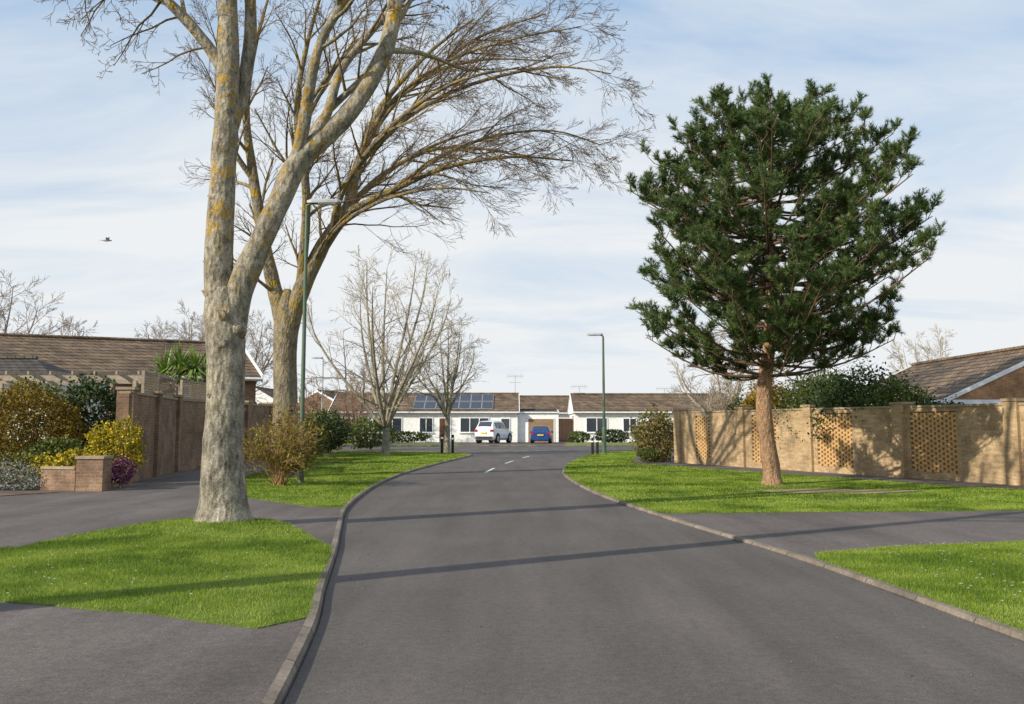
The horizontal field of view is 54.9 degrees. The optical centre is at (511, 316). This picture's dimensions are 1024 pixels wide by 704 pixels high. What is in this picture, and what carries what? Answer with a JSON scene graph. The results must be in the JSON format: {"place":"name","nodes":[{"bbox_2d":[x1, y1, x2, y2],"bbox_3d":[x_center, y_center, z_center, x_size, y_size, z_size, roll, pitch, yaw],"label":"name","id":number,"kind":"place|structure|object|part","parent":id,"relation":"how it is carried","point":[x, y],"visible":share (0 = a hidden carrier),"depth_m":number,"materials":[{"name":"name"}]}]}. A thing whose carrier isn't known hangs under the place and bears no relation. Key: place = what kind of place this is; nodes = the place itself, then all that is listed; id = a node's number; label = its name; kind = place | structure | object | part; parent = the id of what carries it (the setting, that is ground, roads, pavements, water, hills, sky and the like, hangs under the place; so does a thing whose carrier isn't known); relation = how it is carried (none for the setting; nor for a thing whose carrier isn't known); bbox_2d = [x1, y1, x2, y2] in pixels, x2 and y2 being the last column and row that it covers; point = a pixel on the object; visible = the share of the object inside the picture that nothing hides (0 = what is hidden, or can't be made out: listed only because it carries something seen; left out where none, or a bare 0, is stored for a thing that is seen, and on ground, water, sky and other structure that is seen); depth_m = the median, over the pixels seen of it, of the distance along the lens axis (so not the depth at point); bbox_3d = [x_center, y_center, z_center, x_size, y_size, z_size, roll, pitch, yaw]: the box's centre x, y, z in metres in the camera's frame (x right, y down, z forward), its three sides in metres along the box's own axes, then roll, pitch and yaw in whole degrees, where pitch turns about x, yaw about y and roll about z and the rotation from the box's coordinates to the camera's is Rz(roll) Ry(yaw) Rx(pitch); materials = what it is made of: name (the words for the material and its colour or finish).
{"place":"outdoors","nodes":[
{"label":"outdoors","id":0,"kind":"place"},
{"bbox_2d":[0,491,63,495],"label":"driveway","id":1,"kind":"structure","parent":0,"point":[2,493],"depth_m":21.66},
{"bbox_2d":[0,333,262,453],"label":"house","id":2,"kind":"structure","parent":0,"point":[86,354],"depth_m":43.45,"materials":[{"name":"brown tile"}]},
{"bbox_2d":[176,385,190,396],"bbox_3d":[-14.729,3.572,42.497,1.670,1.270,0.070,3,-7,-28],"label":"window","id":3,"kind":"structure","parent":2,"relation":"in","point":[177,385],"depth_m":42.78,"materials":[{"name":"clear glass"}]},
{"bbox_2d":[0,517,334,628],"bbox_3d":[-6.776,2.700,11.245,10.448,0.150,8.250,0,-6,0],"label":"grass verge","id":4,"kind":"object","parent":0,"point":[123,585],"depth_m":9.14,"materials":[{"name":"plant"}]},
{"bbox_2d":[34,0,504,522],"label":"tree","id":5,"kind":"object","parent":4,"relation":"on","point":[228,290],"visible":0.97,"depth_m":14.97,"materials":[{"name":"grey plant"}]},
{"bbox_2d":[28,493,1023,600],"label":"daisies","id":6,"kind":"object","parent":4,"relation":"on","point":[793,505],"visible":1,"depth_m":10.45,"materials":[{"name":"white plant"}]},
{"bbox_2d":[180,399,272,470],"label":"brick wall","id":7,"kind":"structure","parent":0,"point":[193,417],"depth_m":34.10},
{"bbox_2d":[180,380,205,399],"bbox_3d":[-10.975,2.608,34.423,0.082,0.650,3.084,0,-6,3],"label":"trellis","id":8,"kind":"object","parent":7,"relation":"on","point":[191,391],"visible":0.66,"depth_m":33.93,"materials":[{"name":"brown wood"}]},
{"bbox_2d":[0,451,466,703],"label":"pavement","id":9,"kind":"structure","parent":0,"point":[55,655],"depth_m":6.82,"materials":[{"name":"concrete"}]},
{"bbox_2d":[0,459,44,489],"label":"white heather","id":10,"kind":"object","parent":9,"relation":"on","point":[6,484],"visible":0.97,"depth_m":22.62,"materials":[{"name":"white plant"}]},
{"bbox_2d":[0,445,50,485],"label":"green bush","id":11,"kind":"object","parent":9,"relation":"on","point":[17,456],"visible":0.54,"depth_m":23.47,"materials":[{"name":"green plant"}]},
{"bbox_2d":[0,375,80,459],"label":"green bush","id":12,"kind":"object","parent":9,"relation":"on","point":[56,389],"visible":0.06,"depth_m":27.55,"materials":[{"name":"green plant"}]},
{"bbox_2d":[0,377,91,478],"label":"golden bush","id":13,"kind":"object","parent":9,"relation":"on","point":[22,411],"visible":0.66,"depth_m":24.89,"materials":[{"name":"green plant"}]},
{"bbox_2d":[0,355,105,463],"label":"garage block","id":14,"kind":"structure","parent":9,"relation":"on","point":[20,363],"depth_m":35.41,"materials":[{"name":"grey tile"}]},
{"bbox_2d":[19,433,89,468],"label":"green bush","id":15,"kind":"object","parent":9,"relation":"on","point":[68,442],"visible":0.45,"depth_m":24.18,"materials":[{"name":"green plant"}]},
{"bbox_2d":[40,466,75,490],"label":"brick wall","id":16,"kind":"structure","parent":9,"relation":"on","point":[59,478],"depth_m":22.49,"materials":[{"name":"brown brick"}]},
{"bbox_2d":[24,447,95,476],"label":"daffodils","id":17,"kind":"object","parent":9,"relation":"on","point":[55,460],"visible":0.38,"depth_m":23.02,"materials":[{"name":"yellow plant"}]},
{"bbox_2d":[53,372,119,461],"bbox_3d":[-11.299,2.953,26.477,2.113,2.903,1.822,0,-6,0],"label":"dark bush","id":18,"kind":"object","parent":9,"relation":"on","point":[98,394],"visible":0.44,"depth_m":26.20,"materials":[{"name":"green plant"}]},
{"bbox_2d":[0,371,174,441],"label":"pergola","id":19,"kind":"object","parent":9,"relation":"on","point":[56,378],"visible":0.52,"depth_m":29.25,"materials":[{"name":"beige wood"}]},
{"bbox_2d":[75,456,113,490],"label":"brick pier","id":20,"kind":"structure","parent":9,"relation":"on","point":[93,473],"depth_m":22.25,"materials":[{"name":"brown brick"}]},
{"bbox_2d":[83,412,147,485],"bbox_3d":[-9.710,3.244,24.115,1.548,1.810,1.472,2,-7,-17],"label":"flowering bush","id":21,"kind":"object","parent":9,"relation":"on","point":[110,434],"visible":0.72,"depth_m":23.93,"materials":[{"name":"yellow plant"}]},
{"bbox_2d":[111,455,139,487],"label":"purple flowers","id":22,"kind":"object","parent":9,"relation":"on","point":[126,472],"visible":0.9,"depth_m":23.37,"materials":[{"name":"purple plant"}]},
{"bbox_2d":[113,387,183,483],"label":"brick wall","id":23,"kind":"structure","parent":9,"relation":"on","point":[157,415],"depth_m":28.49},
{"bbox_2d":[141,370,158,393],"bbox_3d":[-10.400,1.928,28.311,0.080,0.650,2.003,1,-6,-9],"label":"trellis","id":24,"kind":"object","parent":23,"relation":"on","point":[149,382],"visible":0.89,"depth_m":28.11,"materials":[{"name":"beige wood"}]},
{"bbox_2d":[158,374,176,396],"bbox_3d":[-10.800,2.204,30.795,0.080,0.650,2.809,1,-6,-8],"label":"trellis","id":25,"kind":"object","parent":23,"relation":"on","point":[166,387],"visible":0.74,"depth_m":30.78,"materials":[{"name":"brown wood"}]},
{"bbox_2d":[138,337,205,394],"bbox_3d":[-11.945,3.093,36.084,3.723,4.741,2.623,0,-6,0],"label":"cordyline","id":26,"kind":"object","parent":9,"relation":"on","point":[181,364],"visible":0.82,"depth_m":35.93,"materials":[{"name":"green plant"}]},
{"bbox_2d":[298,420,330,456],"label":"garden bush","id":27,"kind":"object","parent":9,"relation":"on","point":[320,436],"visible":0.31,"depth_m":46.42,"materials":[{"name":"green plant"}]},
{"bbox_2d":[306,410,353,452],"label":"garden bush","id":28,"kind":"object","parent":9,"relation":"on","point":[335,422],"visible":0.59,"depth_m":54.32,"materials":[{"name":"green plant"}]},
{"bbox_2d":[245,451,470,507],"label":"grass verge","id":29,"kind":"object","parent":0,"point":[303,502],"depth_m":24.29,"materials":[{"name":"plant"}]},
{"bbox_2d":[197,398,352,485],"bbox_3d":[-5.828,3.091,24.496,3.353,2.190,3.236,-3,-7,22],"label":"twiggy shrub","id":30,"kind":"object","parent":29,"relation":"on","point":[288,456],"visible":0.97,"depth_m":24.17,"materials":[{"name":"brown plant"}]},
{"bbox_2d":[297,198,341,482],"bbox_3d":[-5.053,0.630,25.889,1.007,7.575,0.320,0,-6,0],"label":"street lamp","id":31,"kind":"object","parent":29,"relation":"on","point":[325,201],"visible":0.69,"depth_m":25.95,"materials":[{"name":"green metal"}]},
{"bbox_2d":[283,242,478,454],"bbox_3d":[-7.047,1.417,50.719,10.596,11.512,9.781,0,-6,0],"label":"tree","id":32,"kind":"object","parent":29,"relation":"on","point":[380,403],"visible":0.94,"depth_m":50.78,"materials":[{"name":"grey plant"}]},
{"bbox_2d":[167,0,656,476],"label":"tree","id":33,"kind":"object","parent":29,"relation":"on","point":[286,305],"visible":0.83,"depth_m":29.04,"materials":[{"name":"brown plant"}]},
{"bbox_2d":[392,310,490,452],"bbox_3d":[-3.932,3.633,55.121,5.548,8.082,5.812,0,-6,0],"label":"tree","id":34,"kind":"object","parent":29,"relation":"on","point":[449,402],"visible":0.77,"depth_m":54.56,"materials":[{"name":"brown plant"}]},
{"bbox_2d":[441,434,443,452],"bbox_3d":[-3.750,6.828,52.769,0.170,1.100,0.170,0,-6,0],"label":"bollard","id":35,"kind":"object","parent":29,"relation":"on","point":[442,437],"visible":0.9,"depth_m":52.71,"materials":[{"name":"black paint"}]},
{"bbox_2d":[451,435,453,452],"bbox_3d":[-3.200,6.897,53.163,0.170,1.050,0.170,0,-6,0],"label":"bollard","id":36,"kind":"object","parent":29,"relation":"on","point":[452,443],"visible":0.9,"depth_m":53.11,"materials":[{"name":"black paint"}]},
{"bbox_2d":[342,443,461,444],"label":"front lawn","id":37,"kind":"structure","parent":0,"point":[413,444],"depth_m":76.70,"materials":[{"name":"green plant"}]},
{"bbox_2d":[311,357,323,410],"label":"street lamp","id":38,"kind":"object","parent":37,"relation":"on","point":[322,378],"visible":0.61,"depth_m":75.94,"materials":[{"name":"grey metal"}]},
{"bbox_2d":[359,441,639,444],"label":"pavement","id":39,"kind":"structure","parent":0,"point":[518,443],"depth_m":83.53,"materials":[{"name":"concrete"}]},
{"bbox_2d":[134,315,178,338],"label":"tree","id":40,"kind":"object","parent":39,"relation":"on","point":[171,335],"visible":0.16,"depth_m":74.33,"materials":[{"name":"plant"}]},
{"bbox_2d":[255,387,299,424],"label":"house","id":41,"kind":"structure","parent":39,"relation":"on","point":[268,395],"depth_m":95.08,"materials":[{"name":"white paint"}]},
{"bbox_2d":[298,375,329,425],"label":"tree","id":42,"kind":"object","parent":39,"relation":"on","point":[307,398],"visible":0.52,"depth_m":85.62,"materials":[{"name":"brown plant"}]},
{"bbox_2d":[298,389,347,423],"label":"house","id":43,"kind":"structure","parent":39,"relation":"on","point":[328,400],"depth_m":99.12,"materials":[{"name":"brown brick"}]},
{"bbox_2d":[327,418,374,442],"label":"front hedge","id":44,"kind":"object","parent":39,"relation":"on","point":[359,432],"visible":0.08,"depth_m":85.26,"materials":[{"name":"green plant"}]},
{"bbox_2d":[325,367,379,440],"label":"tree","id":45,"kind":"object","parent":39,"relation":"on","point":[352,409],"visible":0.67,"depth_m":83.29,"materials":[{"name":"brown plant"}]},
{"bbox_2d":[377,431,431,442],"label":"front hedge","id":46,"kind":"object","parent":39,"relation":"on","point":[421,436],"visible":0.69,"depth_m":86.70,"materials":[{"name":"green plant"}]},
{"bbox_2d":[328,374,522,441],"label":"bungalow","id":47,"kind":"object","parent":39,"relation":"on","point":[468,414],"visible":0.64,"depth_m":89.54,"materials":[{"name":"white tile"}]},
{"bbox_2d":[374,417,401,432],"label":"window","id":48,"kind":"structure","parent":47,"relation":"in","point":[396,422],"depth_m":89.44,"materials":[{"name":"clear glass"}]},
{"bbox_2d":[419,417,432,432],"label":"window","id":49,"kind":"structure","parent":47,"relation":"in","point":[425,423],"depth_m":89.42,"materials":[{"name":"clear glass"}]},
{"bbox_2d":[439,418,450,441],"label":"door","id":50,"kind":"structure","parent":47,"relation":"in","point":[442,420],"depth_m":89.38,"materials":[{"name":"brown wood"}]},
{"bbox_2d":[460,417,488,432],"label":"window","id":51,"kind":"structure","parent":47,"relation":"in","point":[467,424],"depth_m":89.44,"materials":[{"name":"clear glass"}]},
{"bbox_2d":[501,418,509,429],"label":"window","id":52,"kind":"structure","parent":47,"relation":"in","point":[506,421],"depth_m":89.47,"materials":[{"name":"clear glass"}]},
{"bbox_2d":[474,421,511,443],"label":"parked car","id":53,"kind":"object","parent":39,"relation":"on","point":[494,431],"visible":1,"depth_m":83.37,"materials":[{"name":"white paint"}]},
{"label":"rear window","id":54,"kind":"part","parent":53,"relation":"part of","materials":[{"name":"grey glass"}]},
{"bbox_2d":[530,425,552,442],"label":"parked car","id":55,"kind":"object","parent":39,"relation":"on","point":[540,432],"visible":0.98,"depth_m":83.75,"materials":[{"name":"blue paint"}]},
{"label":"rear window","id":56,"kind":"part","parent":55,"relation":"part of","materials":[{"name":"grey glass"}]},
{"bbox_2d":[517,395,569,418],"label":"house","id":57,"kind":"structure","parent":39,"relation":"on","point":[560,403],"depth_m":109.73,"materials":[{"name":"brown tile"}]},
{"bbox_2d":[558,416,573,440],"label":"garden gate","id":58,"kind":"structure","parent":39,"relation":"on","point":[566,427],"depth_m":90.99,"materials":[{"name":"brown wood"}]},
{"bbox_2d":[593,429,629,442],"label":"front hedge","id":59,"kind":"object","parent":39,"relation":"on","point":[620,433],"visible":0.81,"depth_m":86.64,"materials":[{"name":"green plant"}]},
{"bbox_2d":[630,426,663,440],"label":"front hedge","id":60,"kind":"object","parent":39,"relation":"on","point":[632,436],"visible":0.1,"depth_m":86.99,"materials":[{"name":"green plant"}]},
{"bbox_2d":[567,384,728,441],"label":"bungalow","id":61,"kind":"object","parent":39,"relation":"on","point":[585,410],"visible":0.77,"depth_m":90.53,"materials":[{"name":"white tile"}]},
{"bbox_2d":[586,417,607,432],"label":"window","id":62,"kind":"structure","parent":61,"relation":"in","point":[593,424],"depth_m":89.44,"materials":[{"name":"clear glass"}]},
{"bbox_2d":[623,418,636,432],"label":"window","id":63,"kind":"structure","parent":61,"relation":"in","point":[629,421],"depth_m":89.44,"materials":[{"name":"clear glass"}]},
{"bbox_2d":[0,0,1023,404],"label":"sky","id":64,"kind":"structure","parent":0,"point":[86,159],"materials":[{"name":"blue"}]},
{"bbox_2d":[518,409,558,441],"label":"garage block","id":65,"kind":"structure","parent":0,"point":[528,419],"depth_m":89.95,"materials":[{"name":"white paint"}]},
{"bbox_2d":[527,418,554,441],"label":"door","id":66,"kind":"structure","parent":65,"relation":"in","point":[531,422],"depth_m":89.93,"materials":[{"name":"brown wood"}]},
{"bbox_2d":[565,443,638,444],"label":"front lawn","id":67,"kind":"structure","parent":0,"point":[600,443],"depth_m":81.13,"materials":[{"name":"green plant"}]},
{"bbox_2d":[567,431,590,442],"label":"front hedge","id":68,"kind":"object","parent":67,"relation":"on","point":[575,437],"visible":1,"depth_m":85.34,"materials":[{"name":"green plant"}]},
{"bbox_2d":[284,446,1023,703],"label":"road","id":69,"kind":"structure","parent":0,"point":[567,617],"depth_m":7.81,"materials":[{"name":"grey asphalt"}]},
{"bbox_2d":[305,406,352,450],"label":"garden bush","id":70,"kind":"object","parent":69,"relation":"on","point":[313,415],"visible":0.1,"depth_m":59.56,"materials":[{"name":"green plant"}]},
{"bbox_2d":[347,416,399,449],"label":"garden bush","id":71,"kind":"object","parent":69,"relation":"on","point":[375,441],"visible":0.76,"depth_m":61.81,"materials":[{"name":"green plant"}]},
{"bbox_2d":[319,476,1011,675],"bbox_3d":[0.045,3.474,17.718,6.853,0.006,23.735,0,-6,0],"label":"fallen debris","id":72,"kind":"object","parent":69,"relation":"on","point":[544,553],"visible":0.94,"depth_m":9.98,"materials":[{"name":"brown plant"}]},
{"bbox_2d":[563,450,1023,513],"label":"grass verge","id":73,"kind":"object","parent":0,"point":[726,500],"depth_m":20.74,"materials":[{"name":"plant"}]},
{"bbox_2d":[591,438,593,453],"bbox_3d":[4.150,6.706,50.770,0.170,0.900,0.170,0,-6,0],"label":"bollard","id":74,"kind":"object","parent":73,"relation":"on","point":[592,445],"visible":0.9,"depth_m":50.72,"materials":[{"name":"black paint"}]},
{"bbox_2d":[586,333,605,452],"bbox_3d":[4.547,4.168,53.165,1.033,6.575,0.320,0,-6,0],"label":"street lamp","id":75,"kind":"object","parent":73,"relation":"on","point":[603,403],"visible":0.93,"depth_m":53.12,"materials":[{"name":"metal"}]},
{"bbox_2d":[596,438,598,453],"bbox_3d":[4.450,6.773,51.366,0.170,0.900,0.170,0,-6,0],"label":"bollard","id":76,"kind":"object","parent":73,"relation":"on","point":[597,445],"visible":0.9,"depth_m":51.31,"materials":[{"name":"black paint"}]},
{"bbox_2d":[623,71,946,484],"bbox_3d":[6.758,-1.049,25.075,7.960,10.746,8.247,-2,-7,18],"label":"pine tree","id":77,"kind":"object","parent":73,"relation":"on","point":[793,322],"visible":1,"depth_m":23.85,"materials":[{"name":"green plant"}]},
{"bbox_2d":[736,489,917,493],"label":"bare soil","id":78,"kind":"structure","parent":73,"relation":"on","point":[850,491],"depth_m":22.21,"materials":[{"name":"brown soil"}]},
{"bbox_2d":[633,452,1023,558],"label":"pavement","id":79,"kind":"structure","parent":0,"point":[809,534],"depth_m":14.58,"materials":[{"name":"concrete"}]},
{"bbox_2d":[635,446,660,462],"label":"green bush","id":80,"kind":"object","parent":79,"relation":"on","point":[647,459],"visible":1,"depth_m":39.69,"materials":[{"name":"green plant"}]},
{"bbox_2d":[625,403,673,461],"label":"russet bush","id":81,"kind":"object","parent":79,"relation":"on","point":[649,427],"visible":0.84,"depth_m":40.79,"materials":[{"name":"green plant"}]},
{"bbox_2d":[628,403,673,457],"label":"green bush","id":82,"kind":"object","parent":79,"relation":"on","point":[645,416],"visible":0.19,"depth_m":44.21,"materials":[{"name":"green plant"}]},
{"bbox_2d":[664,332,792,410],"bbox_3d":[13.707,4.681,62.540,8.002,7.738,8.351,-2,-7,14],"label":"tree","id":83,"kind":"object","parent":79,"relation":"on","point":[718,382],"visible":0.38,"depth_m":60.90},
{"bbox_2d":[715,389,752,410],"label":"garden hedge","id":84,"kind":"object","parent":79,"relation":"on","point":[731,406],"visible":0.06,"depth_m":38.38,"materials":[{"name":"green plant"}]},
{"bbox_2d":[734,372,791,409],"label":"flowering bush","id":85,"kind":"object","parent":79,"relation":"on","point":[776,403],"visible":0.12,"depth_m":36.11,"materials":[{"name":"yellow plant"}]},
{"bbox_2d":[751,362,865,447],"bbox_3d":[10.655,3.262,33.326,3.802,3.807,3.264,4,-8,-33],"label":"garden hedge","id":86,"kind":"object","parent":79,"relation":"on","point":[800,390],"visible":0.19,"depth_m":33.18,"materials":[{"name":"green plant"}]},
{"bbox_2d":[772,375,857,408],"bbox_3d":[10.697,3.539,34.750,2.788,3.567,2.871,4,-7,-30],"label":"garden hedge","id":87,"kind":"object","parent":79,"relation":"on","point":[783,390],"visible":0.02,"depth_m":35.09,"materials":[{"name":"green plant"}]},
{"bbox_2d":[672,398,1023,485],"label":"brick wall","id":88,"kind":"structure","parent":79,"relation":"on","point":[985,444],"depth_m":28.95,"materials":[{"name":"beige brick"}]},
{"bbox_2d":[793,356,909,441],"bbox_3d":[11.071,3.085,31.531,3.998,3.762,2.764,0,-6,0],"label":"garden hedge","id":89,"kind":"object","parent":79,"relation":"on","point":[847,386],"visible":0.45,"depth_m":31.41,"materials":[{"name":"green plant"}]},
{"bbox_2d":[831,361,957,423],"bbox_3d":[11.778,3.077,30.114,3.643,3.462,2.964,0,-6,0],"label":"garden hedge","id":90,"kind":"object","parent":79,"relation":"on","point":[908,395],"visible":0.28,"depth_m":29.94,"materials":[{"name":"green plant"}]},
{"bbox_2d":[902,394,963,442],"bbox_3d":[12.495,3.441,28.612,2.481,2.412,3.168,0,-6,0],"label":"garden hedge","id":91,"kind":"object","parent":79,"relation":"on","point":[936,403],"visible":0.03,"depth_m":28.52,"materials":[{"name":"green plant"}]},
{"bbox_2d":[813,539,1023,630],"bbox_3d":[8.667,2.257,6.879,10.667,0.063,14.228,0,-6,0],"label":"grass verge","id":92,"kind":"object","parent":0,"point":[982,603],"depth_m":9.52,"materials":[{"name":"plant"}]},
{"bbox_2d":[840,345,1023,404],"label":"brick house","id":93,"kind":"structure","parent":0,"point":[992,376],"depth_m":33.94,"materials":[{"name":"brown tile"}]},
{"label":"ground","id":94,"kind":"structure","parent":0,"visible":0},
{"bbox_2d":[0,269,69,334],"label":"tree","id":95,"kind":"object","parent":94,"relation":"on","point":[6,325],"visible":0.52,"depth_m":67.45,"materials":[{"name":"plant"}]},
{"bbox_2d":[40,312,97,335],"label":"tree","id":96,"kind":"object","parent":94,"relation":"on","point":[69,326],"visible":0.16,"depth_m":71.75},
{"bbox_2d":[146,300,248,349],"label":"tree","id":97,"kind":"object","parent":94,"relation":"on","point":[189,327],"visible":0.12,"depth_m":68.85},
{"bbox_2d":[181,309,297,401],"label":"tree","id":98,"kind":"object","parent":94,"relation":"on","point":[262,364],"visible":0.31,"depth_m":67.85,"materials":[{"name":"brown plant"}]},
{"bbox_2d":[261,451,472,703],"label":"kerb","id":99,"kind":"structure","parent":94,"relation":"on","point":[282,684],"depth_m":7.27,"materials":[{"name":"concrete"}]},
{"bbox_2d":[341,445,634,445],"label":"kerb","id":100,"kind":"structure","parent":94,"relation":"on","point":[501,445],"depth_m":73.38,"materials":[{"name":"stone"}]},
{"bbox_2d":[562,449,1023,642],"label":"kerb","id":101,"kind":"structure","parent":94,"relation":"on","point":[1016,634],"depth_m":9.61,"materials":[{"name":"concrete"}]},
{"bbox_2d":[884,324,956,373],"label":"tree","id":102,"kind":"object","parent":94,"relation":"on","point":[940,344],"visible":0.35,"depth_m":72.11,"materials":[{"name":"brown plant"}]}
]}

